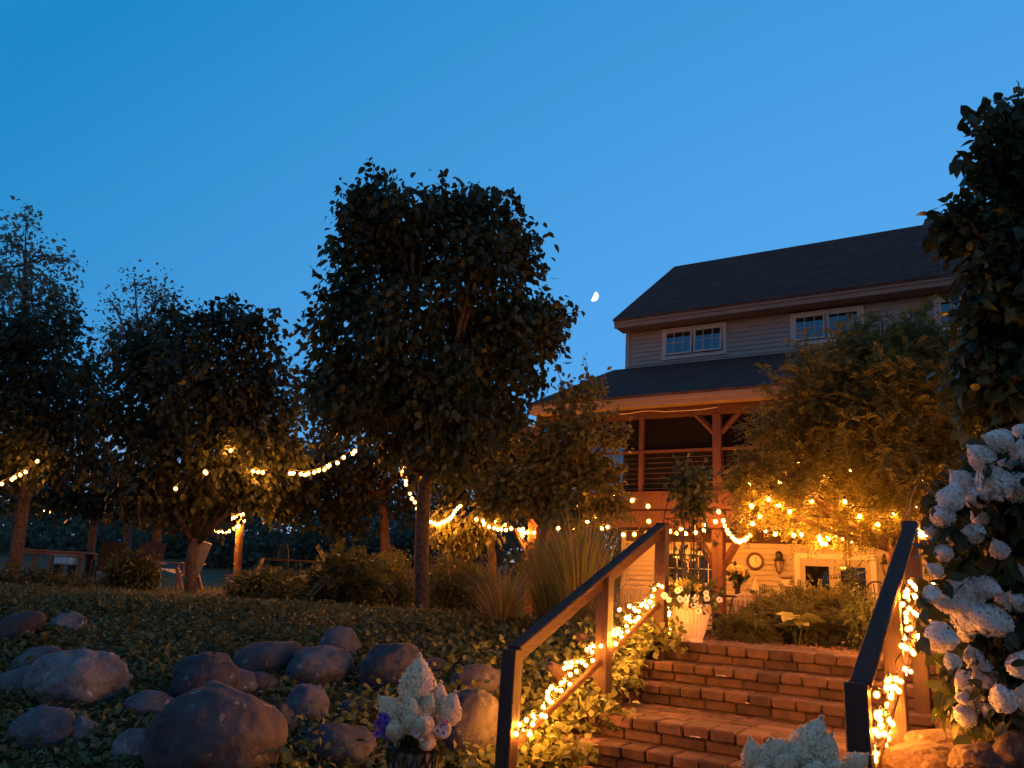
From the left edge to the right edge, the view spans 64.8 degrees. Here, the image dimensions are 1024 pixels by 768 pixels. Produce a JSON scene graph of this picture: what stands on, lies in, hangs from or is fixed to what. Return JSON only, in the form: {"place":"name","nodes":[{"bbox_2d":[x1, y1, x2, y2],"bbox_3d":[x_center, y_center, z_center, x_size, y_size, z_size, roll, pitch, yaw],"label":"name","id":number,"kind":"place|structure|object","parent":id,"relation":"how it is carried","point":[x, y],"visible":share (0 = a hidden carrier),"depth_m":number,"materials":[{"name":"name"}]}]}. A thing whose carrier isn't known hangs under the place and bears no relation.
{"place":"outdoors","nodes":[
{"label":"outdoors","id":0,"kind":"place"},
{"bbox_2d":[0,535,998,767],"bbox_3d":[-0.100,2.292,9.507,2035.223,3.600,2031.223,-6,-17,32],"label":"ground","id":1,"kind":"structure","parent":0,"point":[214,574],"depth_m":9.02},
{"bbox_2d":[0,664,32,695],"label":"boulder","id":2,"kind":"object","parent":1,"relation":"on","point":[14,677],"visible":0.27,"depth_m":6.41,"materials":[{"name":"grey stone"}]},
{"bbox_2d":[0,610,46,645],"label":"boulder","id":3,"kind":"object","parent":1,"relation":"on","point":[29,620],"visible":0.62,"depth_m":7.70,"materials":[{"name":"stone"}]},
{"bbox_2d":[10,646,61,669],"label":"boulder","id":4,"kind":"object","parent":1,"relation":"on","point":[39,652],"visible":0.39,"depth_m":6.98,"materials":[{"name":"grey stone"}]},
{"bbox_2d":[0,704,75,753],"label":"boulder","id":5,"kind":"object","parent":1,"relation":"on","point":[46,721],"visible":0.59,"depth_m":5.47,"materials":[{"name":"grey stone"}]},
{"bbox_2d":[0,195,88,569],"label":"poplar tree","id":6,"kind":"object","parent":1,"relation":"on","point":[24,285],"visible":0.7,"depth_m":26.88,"materials":[{"name":"green plant"}]},
{"bbox_2d":[0,557,105,589],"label":"perennial clump","id":7,"kind":"object","parent":1,"relation":"on","point":[46,578],"visible":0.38,"depth_m":13.96,"materials":[{"name":"green plant"}]},
{"bbox_2d":[20,548,98,577],"bbox_3d":[-11.623,4.634,20.592,1.680,0.745,0.700,2,-14,3],"label":"cedar table","id":8,"kind":"object","parent":1,"relation":"on","point":[51,553],"visible":0.54,"depth_m":20.35,"materials":[{"name":"brown wood"}]},
{"bbox_2d":[0,288,129,580],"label":"maple tree","id":9,"kind":"object","parent":1,"relation":"on","point":[31,436],"visible":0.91,"depth_m":16.25,"materials":[{"name":"green plant"}]},
{"bbox_2d":[52,554,77,578],"bbox_3d":[-11.181,4.569,20.164,0.460,0.582,0.360,2,-14,3],"label":"cool box","id":10,"kind":"object","parent":1,"relation":"on","point":[70,561],"visible":0.73,"depth_m":20.05,"materials":[{"name":"white plastic"}]},
{"bbox_2d":[0,439,136,578],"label":"shade tree","id":11,"kind":"object","parent":1,"relation":"on","point":[75,502],"visible":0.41,"depth_m":20.74,"materials":[{"name":"green plant"}]},
{"bbox_2d":[50,612,87,636],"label":"boulder","id":12,"kind":"object","parent":1,"relation":"on","point":[67,618],"visible":0.48,"depth_m":8.10,"materials":[{"name":"stone"}]},
{"bbox_2d":[23,648,132,707],"bbox_3d":[-3.458,2.380,6.432,0.732,0.525,0.701,-6,-17,32],"label":"boulder","id":13,"kind":"object","parent":1,"relation":"on","point":[84,675],"visible":0.83,"depth_m":6.21,"materials":[{"name":"stone"}]},
{"bbox_2d":[70,715,100,745],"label":"boulder","id":14,"kind":"object","parent":1,"relation":"on","point":[83,725],"visible":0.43,"depth_m":5.59,"materials":[{"name":"stone"}]},
{"bbox_2d":[90,541,127,585],"bbox_3d":[-9.238,4.131,18.525,0.732,0.993,0.848,12,-16,-30],"label":"garden chair","id":15,"kind":"object","parent":1,"relation":"on","point":[97,569],"visible":0.45,"depth_m":18.24,"materials":[{"name":"wood"}]},
{"bbox_2d":[110,728,144,763],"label":"boulder","id":16,"kind":"object","parent":1,"relation":"on","point":[131,741],"visible":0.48,"depth_m":5.37,"materials":[{"name":"stone"}]},
{"bbox_2d":[96,545,171,591],"bbox_3d":[-6.851,3.437,14.459,1.288,1.118,1.030,5,-14,-6],"label":"perennial clump","id":17,"kind":"object","parent":1,"relation":"on","point":[122,572],"visible":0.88,"depth_m":14.38,"materials":[{"name":"green plant"}]},
{"bbox_2d":[81,259,196,560],"bbox_3d":[-11.585,1.123,24.433,3.475,9.748,2.704,-6,-17,32],"label":"birch tree","id":18,"kind":"object","parent":1,"relation":"on","point":[127,537],"visible":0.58,"depth_m":24.91,"materials":[{"name":"green plant"}]},
{"bbox_2d":[95,469,182,560],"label":"shade tree","id":19,"kind":"object","parent":1,"relation":"on","point":[156,536],"visible":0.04,"depth_m":20.89,"materials":[{"name":"green plant"}]},
{"bbox_2d":[127,541,166,587],"bbox_3d":[-8.508,4.189,18.707,0.808,1.098,0.937,5,-14,-8],"label":"garden chair","id":20,"kind":"object","parent":1,"relation":"on","point":[158,548],"visible":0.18,"depth_m":19.16,"materials":[{"name":"wood"}]},
{"bbox_2d":[121,689,173,716],"bbox_3d":[-2.816,2.508,6.242,0.395,0.267,0.374,10,-16,-26],"label":"boulder","id":21,"kind":"object","parent":1,"relation":"on","point":[157,700],"visible":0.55,"depth_m":6.14,"materials":[{"name":"grey stone"}]},
{"bbox_2d":[154,541,211,589],"bbox_3d":[-6.961,3.843,17.069,0.893,1.046,0.770,-2,-15,18],"label":"garden chair","id":22,"kind":"object","parent":1,"relation":"on","point":[205,546],"visible":0.61,"depth_m":17.08,"materials":[{"name":"brown wood"}]},
{"bbox_2d":[72,287,319,593],"bbox_3d":[-5.983,1.064,15.007,4.451,5.795,3.272,-6,-17,32],"label":"maple tree","id":23,"kind":"object","parent":1,"relation":"on","point":[222,413],"visible":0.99,"depth_m":14.61,"materials":[{"name":"green plant"}]},
{"bbox_2d":[252,447,355,475],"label":"string lights","id":24,"kind":"object","parent":23,"relation":"attached to","point":[327,464],"visible":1,"depth_m":14.19,"materials":[{"name":"glass"}]},
{"bbox_2d":[168,652,239,697],"bbox_3d":[-2.501,2.429,6.555,0.526,0.483,0.466,9,-15,-21],"label":"boulder","id":25,"kind":"object","parent":1,"relation":"on","point":[195,671],"visible":0.59,"depth_m":6.44,"materials":[{"name":"stone"}]},
{"bbox_2d":[140,680,287,767],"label":"boulder","id":26,"kind":"object","parent":1,"relation":"on","point":[214,724],"visible":0.97,"depth_m":5.11,"materials":[{"name":"grey stone"}]},
{"bbox_2d":[235,668,257,694],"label":"boulder","id":27,"kind":"object","parent":1,"relation":"on","point":[247,681],"visible":0.22,"depth_m":6.62,"materials":[{"name":"grey stone"}]},
{"bbox_2d":[1,577,505,763],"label":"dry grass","id":28,"kind":"structure","parent":1,"relation":"on","point":[187,643],"depth_m":8.58,"materials":[{"name":"plant"}]},
{"bbox_2d":[215,560,297,599],"bbox_3d":[-4.179,3.493,13.648,1.643,0.999,0.988,7,-15,-15],"label":"perennial clump","id":29,"kind":"object","parent":1,"relation":"on","point":[250,586],"visible":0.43,"depth_m":13.50,"materials":[{"name":"green plant"}]},
{"bbox_2d":[253,671,279,695],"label":"boulder","id":30,"kind":"object","parent":1,"relation":"on","point":[264,679],"visible":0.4,"depth_m":6.72,"materials":[{"name":"stone"}]},
{"bbox_2d":[232,641,302,675],"bbox_3d":[-2.251,2.559,7.370,0.668,0.421,0.598,-6,-17,32],"label":"boulder","id":31,"kind":"object","parent":1,"relation":"on","point":[254,657],"visible":0.54,"depth_m":7.18,"materials":[{"name":"grey stone"}]},
{"bbox_2d":[210,436,336,590],"bbox_3d":[-5.687,2.827,17.812,2.111,3.750,3.354,-31,-37,66],"label":"shade tree","id":32,"kind":"object","parent":1,"relation":"on","point":[281,512],"visible":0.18,"depth_m":17.93,"materials":[{"name":"green plant"}]},
{"bbox_2d":[276,541,291,577],"bbox_3d":[-4.202,3.545,15.253,0.400,1.090,0.430,-9,-19,41],"label":"bistro chair","id":33,"kind":"object","parent":1,"relation":"on","point":[284,554],"visible":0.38,"depth_m":15.16,"materials":[{"name":"black metal"}]},
{"bbox_2d":[276,703,298,743],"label":"boulder","id":34,"kind":"object","parent":1,"relation":"on","point":[282,708],"visible":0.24,"depth_m":5.84,"materials":[{"name":"stone"}]},
{"bbox_2d":[259,557,318,573],"bbox_3d":[-4.114,3.735,15.328,1.300,0.766,0.700,3,-14,0],"label":"patio table","id":35,"kind":"object","parent":1,"relation":"on","point":[273,560],"visible":0.26,"depth_m":15.08,"materials":[{"name":"wood"}]},
{"bbox_2d":[257,563,326,602],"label":"perennial clump","id":36,"kind":"object","parent":1,"relation":"on","point":[281,591],"visible":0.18,"depth_m":12.62,"materials":[{"name":"green plant"}]},
{"bbox_2d":[285,684,329,727],"bbox_3d":[-1.547,2.522,6.101,0.368,0.468,0.341,-6,-17,32],"label":"boulder","id":37,"kind":"object","parent":1,"relation":"on","point":[300,698],"visible":0.44,"depth_m":6.05,"materials":[{"name":"grey stone"}]},
{"bbox_2d":[0,483,621,589],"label":"shrubbery","id":38,"kind":"object","parent":1,"relation":"on","point":[266,541],"depth_m":44.09,"materials":[{"name":"green plant"}]},
{"bbox_2d":[20,573,618,616],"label":"lawn grass","id":39,"kind":"structure","parent":1,"relation":"on","point":[168,588],"depth_m":15.05,"materials":[{"name":"green plant"}]},
{"bbox_2d":[285,645,354,686],"bbox_3d":[-1.698,2.534,7.165,0.596,0.408,0.549,-6,-17,32],"label":"boulder","id":40,"kind":"object","parent":1,"relation":"on","point":[320,664],"visible":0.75,"depth_m":7.00,"materials":[{"name":"grey stone"}]},
{"bbox_2d":[292,723,378,767],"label":"boulder","id":41,"kind":"object","parent":1,"relation":"on","point":[346,735],"visible":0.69,"depth_m":5.49,"materials":[{"name":"stone"}]},
{"bbox_2d":[316,627,360,654],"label":"boulder","id":42,"kind":"object","parent":1,"relation":"on","point":[345,639],"visible":0.5,"depth_m":7.87,"materials":[{"name":"grey stone"}]},
{"bbox_2d":[284,537,398,606],"bbox_3d":[-2.568,3.078,12.226,1.716,1.462,1.386,6,-14,-12],"label":"sumac shrub","id":43,"kind":"object","parent":1,"relation":"on","point":[342,578],"visible":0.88,"depth_m":12.09,"materials":[{"name":"green plant"}]},
{"bbox_2d":[332,697,378,724],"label":"boulder","id":44,"kind":"object","parent":1,"relation":"on","point":[345,706],"visible":0.19,"depth_m":6.19,"materials":[{"name":"stone"}]},
{"bbox_2d":[273,423,438,599],"bbox_3d":[-3.821,2.955,18.838,4.348,4.263,2.589,0,-15,13],"label":"shade tree","id":45,"kind":"object","parent":1,"relation":"on","point":[360,485],"visible":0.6,"depth_m":18.79,"materials":[{"name":"green plant"}]},
{"bbox_2d":[0,580,712,767],"bbox_3d":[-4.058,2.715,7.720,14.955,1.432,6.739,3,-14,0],"label":"ground cover","id":46,"kind":"object","parent":1,"relation":"on","point":[56,600],"visible":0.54,"depth_m":8.20,"materials":[{"name":"green plant"}]},
{"bbox_2d":[357,643,426,695],"bbox_3d":[-1.035,2.539,7.064,0.597,0.524,0.568,-6,-17,32],"label":"boulder","id":47,"kind":"object","parent":1,"relation":"on","point":[387,660],"visible":0.58,"depth_m":6.89,"materials":[{"name":"stone"}]},
{"bbox_2d":[355,541,432,608],"bbox_3d":[-2.221,3.293,13.476,1.868,1.374,1.490,-6,-17,32],"label":"hedge shrub","id":48,"kind":"object","parent":1,"relation":"on","point":[392,567],"visible":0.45,"depth_m":13.35,"materials":[{"name":"green plant"}]},
{"bbox_2d":[372,653,462,767],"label":"flower basket","id":49,"kind":"object","parent":1,"relation":"on","point":[406,723],"visible":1,"depth_m":3.93,"materials":[{"name":"white plant"}]},
{"bbox_2d":[287,157,585,608],"bbox_3d":[-1.266,0.106,12.234,4.057,6.920,3.430,-6,-17,32],"label":"maple tree","id":50,"kind":"object","parent":1,"relation":"on","point":[430,415],"visible":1,"depth_m":11.98,"materials":[{"name":"green plant"}]},
{"bbox_2d":[425,657,451,673],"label":"boulder","id":51,"kind":"object","parent":1,"relation":"on","point":[437,660],"visible":0.16,"depth_m":7.31,"materials":[{"name":"grey stone"}]},
{"bbox_2d":[413,497,512,610],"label":"shade tree","id":52,"kind":"object","parent":1,"relation":"on","point":[452,531],"visible":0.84,"depth_m":15.08,"materials":[{"name":"green plant"}]},
{"bbox_2d":[401,469,461,525],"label":"string lights","id":53,"kind":"object","parent":52,"relation":"hanging from","point":[450,518],"visible":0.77,"depth_m":14.79,"materials":[{"name":"glass"}]},
{"bbox_2d":[402,544,529,613],"bbox_3d":[-0.676,3.341,12.935,2.218,1.500,1.369,4,-14,-1],"label":"hedge shrub","id":54,"kind":"object","parent":1,"relation":"on","point":[444,590],"visible":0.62,"depth_m":12.82,"materials":[{"name":"green plant"}]},
{"bbox_2d":[435,688,498,767],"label":"boulder","id":55,"kind":"object","parent":1,"relation":"on","point":[477,723],"visible":0.5,"depth_m":5.83,"materials":[{"name":"grey stone"}]},
{"bbox_2d":[406,397,532,582],"bbox_3d":[-0.864,2.577,16.932,2.946,4.837,2.528,-6,-17,32],"label":"shade tree","id":56,"kind":"object","parent":1,"relation":"on","point":[456,494],"visible":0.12,"depth_m":16.83,"materials":[{"name":"green plant"}]},
{"bbox_2d":[259,601,688,767],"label":"ivy cover","id":57,"kind":"object","parent":1,"relation":"on","point":[545,735],"visible":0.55,"depth_m":6.27,"materials":[{"name":"green plant"}]},
{"bbox_2d":[546,661,570,688],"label":"boulder","id":58,"kind":"object","parent":57,"relation":"on","point":[556,671],"visible":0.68,"depth_m":6.72,"materials":[{"name":"stone"}]},
{"bbox_2d":[573,632,593,643],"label":"boulder","id":59,"kind":"object","parent":57,"relation":"on","point":[581,637],"visible":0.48,"depth_m":7.55,"materials":[{"name":"stone"}]},
{"bbox_2d":[449,664,500,696],"bbox_3d":[-0.258,2.635,6.872,0.564,0.489,0.513,-6,-17,32],"label":"boulder","id":60,"kind":"object","parent":1,"relation":"on","point":[470,674],"visible":0.34,"depth_m":6.74,"materials":[{"name":"grey stone"}]},
{"bbox_2d":[447,559,551,626],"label":"fountain grass","id":61,"kind":"object","parent":1,"relation":"on","point":[501,604],"depth_m":9.48,"materials":[{"name":"plant"}]},
{"bbox_2d":[516,540,548,610],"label":"lime shrub","id":62,"kind":"object","parent":1,"relation":"on","point":[527,562],"visible":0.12,"depth_m":12.51,"materials":[{"name":"green plant"}]},
{"bbox_2d":[455,353,641,615],"bbox_3d":[0.501,1.556,11.413,2.598,3.930,1.681,-6,-17,32],"label":"amur maple","id":63,"kind":"object","parent":1,"relation":"on","point":[554,469],"visible":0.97,"depth_m":11.16,"materials":[{"name":"green plant"}]},
{"bbox_2d":[461,515,646,618],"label":"fountain grass","id":64,"kind":"object","parent":1,"relation":"on","point":[542,605],"depth_m":9.68,"materials":[{"name":"plant"}]},
{"bbox_2d":[538,531,580,570],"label":"lime shrub","id":65,"kind":"object","parent":1,"relation":"on","point":[559,538],"visible":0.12,"depth_m":12.35,"materials":[{"name":"green plant"}]},
{"bbox_2d":[483,493,672,629],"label":"fountain grass","id":66,"kind":"object","parent":1,"relation":"on","point":[564,580],"depth_m":9.07,"materials":[{"name":"plant"}]},
{"bbox_2d":[574,579,653,622],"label":"fountain grass","id":67,"kind":"object","parent":1,"relation":"on","point":[622,605],"depth_m":8.41,"materials":[{"name":"plant"}]},
{"bbox_2d":[712,594,736,637],"bbox_3d":[2.337,2.590,8.956,0.320,0.489,0.320,-6,-17,32],"label":"side table","id":68,"kind":"object","parent":1,"relation":"on","point":[717,615],"visible":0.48,"depth_m":8.90,"materials":[{"name":"black metal"}]},
{"bbox_2d":[513,225,967,651],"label":"house","id":69,"kind":"structure","parent":1,"relation":"on","point":[704,335],"depth_m":16.55,"materials":[{"name":"paint"}]},
{"bbox_2d":[669,550,711,630],"bbox_3d":[3.729,4.584,17.067,1.500,2.080,0.076,-6,-17,32],"label":"door","id":70,"kind":"structure","parent":69,"relation":"in","point":[708,571],"depth_m":17.22,"materials":[{"name":"white glass"}]},
{"bbox_2d":[661,321,726,360],"bbox_3d":[4.130,-0.976,18.378,1.520,0.750,0.159,-6,-17,32],"label":"window","id":71,"kind":"structure","parent":69,"relation":"in","point":[711,336],"depth_m":18.34,"materials":[{"name":"white glass"}]},
{"bbox_2d":[746,552,763,569],"bbox_3d":[4.975,3.626,16.507,0.360,0.360,0.050,-6,-17,32],"label":"wall clock","id":72,"kind":"object","parent":69,"relation":"attached to","point":[754,560],"depth_m":16.51,"materials":[{"name":"white metal"}]},
{"bbox_2d":[773,551,784,574],"bbox_3d":[5.354,3.580,16.154,0.230,0.464,0.260,-6,-17,32],"label":"wall lantern","id":73,"kind":"object","parent":69,"relation":"attached to","point":[778,559],"depth_m":16.09,"materials":[{"name":"black metal"}]},
{"bbox_2d":[790,305,864,345],"bbox_3d":[6.581,-1.215,16.876,1.470,0.730,0.143,-6,-17,32],"label":"window","id":74,"kind":"structure","parent":69,"relation":"in","point":[817,319],"depth_m":16.93,"materials":[{"name":"white glass"}]},
{"bbox_2d":[933,296,961,330],"bbox_3d":[8.919,-1.416,15.432,1.500,0.710,0.132,-6,-17,32],"label":"window","id":75,"kind":"structure","parent":69,"relation":"in","point":[943,306],"depth_m":15.74,"materials":[{"name":"white glass"}]},
{"bbox_2d":[536,641,945,767],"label":"block stairs","id":76,"kind":"structure","parent":1,"relation":"on","point":[716,706],"depth_m":6.33,"materials":[{"name":"brown brick"}]},
{"bbox_2d":[494,523,669,767],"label":"handrail","id":77,"kind":"object","parent":76,"relation":"on","point":[599,584],"visible":0.83,"depth_m":6.32,"materials":[{"name":"brown wood"}]},
{"bbox_2d":[515,641,593,735],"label":"string lights","id":78,"kind":"object","parent":77,"relation":"attached to","point":[567,665],"visible":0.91,"depth_m":5.81,"materials":[{"name":"glass"}]},
{"bbox_2d":[600,581,670,647],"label":"string lights","id":79,"kind":"object","parent":77,"relation":"attached to","point":[649,599],"visible":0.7,"depth_m":6.95,"materials":[{"name":"glass"}]},
{"bbox_2d":[843,521,931,767],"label":"handrail","id":80,"kind":"object","parent":76,"relation":"on","point":[884,633],"visible":0.79,"depth_m":4.83,"materials":[{"name":"brown wood"}]},
{"bbox_2d":[873,662,911,761],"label":"string lights","id":81,"kind":"object","parent":80,"relation":"attached to","point":[878,717],"visible":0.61,"depth_m":4.30,"materials":[{"name":"glass"}]},
{"bbox_2d":[900,577,932,654],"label":"string lights","id":82,"kind":"object","parent":80,"relation":"attached to","point":[907,592],"visible":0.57,"depth_m":5.33,"materials":[{"name":"glass"}]},
{"bbox_2d":[707,606,790,644],"bbox_3d":[2.415,2.596,8.282,0.811,0.627,0.661,5,-14,-6],"label":"feathery shrub","id":83,"kind":"object","parent":1,"relation":"on","point":[741,627],"visible":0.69,"depth_m":8.22,"materials":[{"name":"green plant"}]},
{"bbox_2d":[775,612,825,645],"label":"hosta","id":84,"kind":"object","parent":1,"relation":"on","point":[791,620],"visible":0.82,"depth_m":8.30,"materials":[{"name":"green plant"}]},
{"bbox_2d":[727,573,877,649],"bbox_3d":[3.346,2.684,8.981,1.784,1.190,1.823,-6,-17,32],"label":"feathery shrub","id":85,"kind":"object","parent":1,"relation":"on","point":[796,600],"visible":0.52,"depth_m":8.74,"materials":[{"name":"green plant"}]},
{"bbox_2d":[739,714,869,767],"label":"flower basket","id":86,"kind":"object","parent":1,"relation":"on","point":[812,744],"visible":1,"depth_m":3.20,"materials":[{"name":"white plant"}]},
{"bbox_2d":[711,294,967,648],"bbox_3d":[4.064,1.092,9.135,3.141,4.191,2.465,10,-16,-26],"label":"locust tree","id":87,"kind":"object","parent":1,"relation":"on","point":[843,429],"visible":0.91,"depth_m":9.06,"materials":[{"name":"green plant"}]},
{"bbox_2d":[750,454,921,544],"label":"string lights","id":88,"kind":"object","parent":87,"relation":"attached to","point":[789,511],"visible":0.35,"depth_m":9.18,"materials":[{"name":"glass"}]},
{"bbox_2d":[827,545,877,601],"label":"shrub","id":89,"kind":"object","parent":1,"relation":"on","point":[848,574],"visible":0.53,"depth_m":9.38,"materials":[{"name":"green plant"}]},
{"bbox_2d":[704,634,1009,767],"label":"bark mulch","id":90,"kind":"object","parent":1,"relation":"on","point":[843,649],"visible":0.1,"depth_m":7.80,"materials":[{"name":"brown wood"}]},
{"bbox_2d":[840,591,878,650],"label":"trailing plant","id":91,"kind":"object","parent":90,"relation":"on","point":[860,620],"visible":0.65,"depth_m":7.98,"materials":[{"name":"green plant"}]},
{"bbox_2d":[880,740,952,767],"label":"boulder","id":92,"kind":"object","parent":90,"relation":"on","point":[919,754],"visible":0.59,"depth_m":4.10,"materials":[{"name":"stone"}]},
{"bbox_2d":[904,463,944,652],"bbox_3d":[3.954,1.675,7.726,0.293,1.870,0.293,-6,-17,32],"label":"plant obelisk","id":93,"kind":"object","parent":1,"relation":"on","point":[919,477],"visible":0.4,"depth_m":7.87,"materials":[{"name":"black metal"}]},
{"bbox_2d":[903,729,962,746],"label":"boulder","id":94,"kind":"object","parent":1,"relation":"on","point":[938,736],"visible":0.23,"depth_m":4.56,"materials":[{"name":"stone"}]},
{"bbox_2d":[894,424,1023,745],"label":"hydrangea bush","id":95,"kind":"object","parent":1,"relation":"on","point":[972,521],"visible":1,"depth_m":3.83,"materials":[{"name":"white plant"}]},
{"bbox_2d":[915,80,1023,449],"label":"broadleaf tree","id":96,"kind":"object","parent":1,"relation":"on","point":[983,379],"visible":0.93,"depth_m":5.46,"materials":[{"name":"green plant"}]},
{"bbox_2d":[947,741,1008,767],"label":"boulder","id":97,"kind":"object","parent":1,"relation":"on","point":[980,753],"visible":0.74,"depth_m":3.73,"materials":[{"name":"stone"}]},
{"bbox_2d":[992,730,1023,767],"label":"boulder","id":98,"kind":"object","parent":1,"relation":"on","point":[1008,748],"visible":0.86,"depth_m":3.66,"materials":[{"name":"stone"}]},
{"bbox_2d":[0,0,1023,561],"label":"sky","id":99,"kind":"structure","parent":0,"point":[211,142],"materials":[{"name":"blue"}]},
{"bbox_2d":[668,638,937,671],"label":"patio","id":100,"kind":"structure","parent":0,"point":[792,649],"depth_m":7.39,"materials":[{"name":"beige stone"}]},
{"bbox_2d":[663,462,704,638],"bbox_3d":[1.782,1.712,8.361,0.333,1.870,0.333,-6,-17,32],"label":"plant obelisk","id":101,"kind":"object","parent":100,"relation":"on","point":[693,536],"visible":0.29,"depth_m":8.38,"materials":[{"name":"black metal"}]},
{"bbox_2d":[663,450,727,583],"bbox_3d":[1.814,1.604,8.059,0.656,1.896,0.674,-6,-17,32],"label":"climbing vine","id":102,"kind":"object","parent":101,"relation":"attached to","point":[693,499],"visible":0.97,"depth_m":8.11,"materials":[{"name":"green plant"}]},
{"bbox_2d":[648,563,726,642],"bbox_3d":[1.643,2.048,7.590,0.735,0.721,0.717,0,-14,12],"label":"planter","id":103,"kind":"object","parent":100,"relation":"on","point":[692,604],"visible":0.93,"depth_m":7.42,"materials":[{"name":"white ceramic"}]},
{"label":"pavement","id":104,"kind":"structure","parent":0,"visible":0},
{"bbox_2d":[726,594,768,615],"bbox_3d":[4.471,4.672,15.581,1.000,1.165,0.340,-6,-17,32],"label":"garden bench","id":105,"kind":"object","parent":104,"relation":"on","point":[735,605],"visible":0.08,"depth_m":15.68,"materials":[{"name":"brown wood"}]},
{"bbox_2d":[726,561,751,593],"bbox_3d":[4.485,3.816,15.918,0.674,0.650,0.578,10,-16,-26],"label":"flower vase","id":106,"kind":"object","parent":105,"relation":"on","point":[737,576],"visible":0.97,"depth_m":15.80,"materials":[{"name":"black plant"}]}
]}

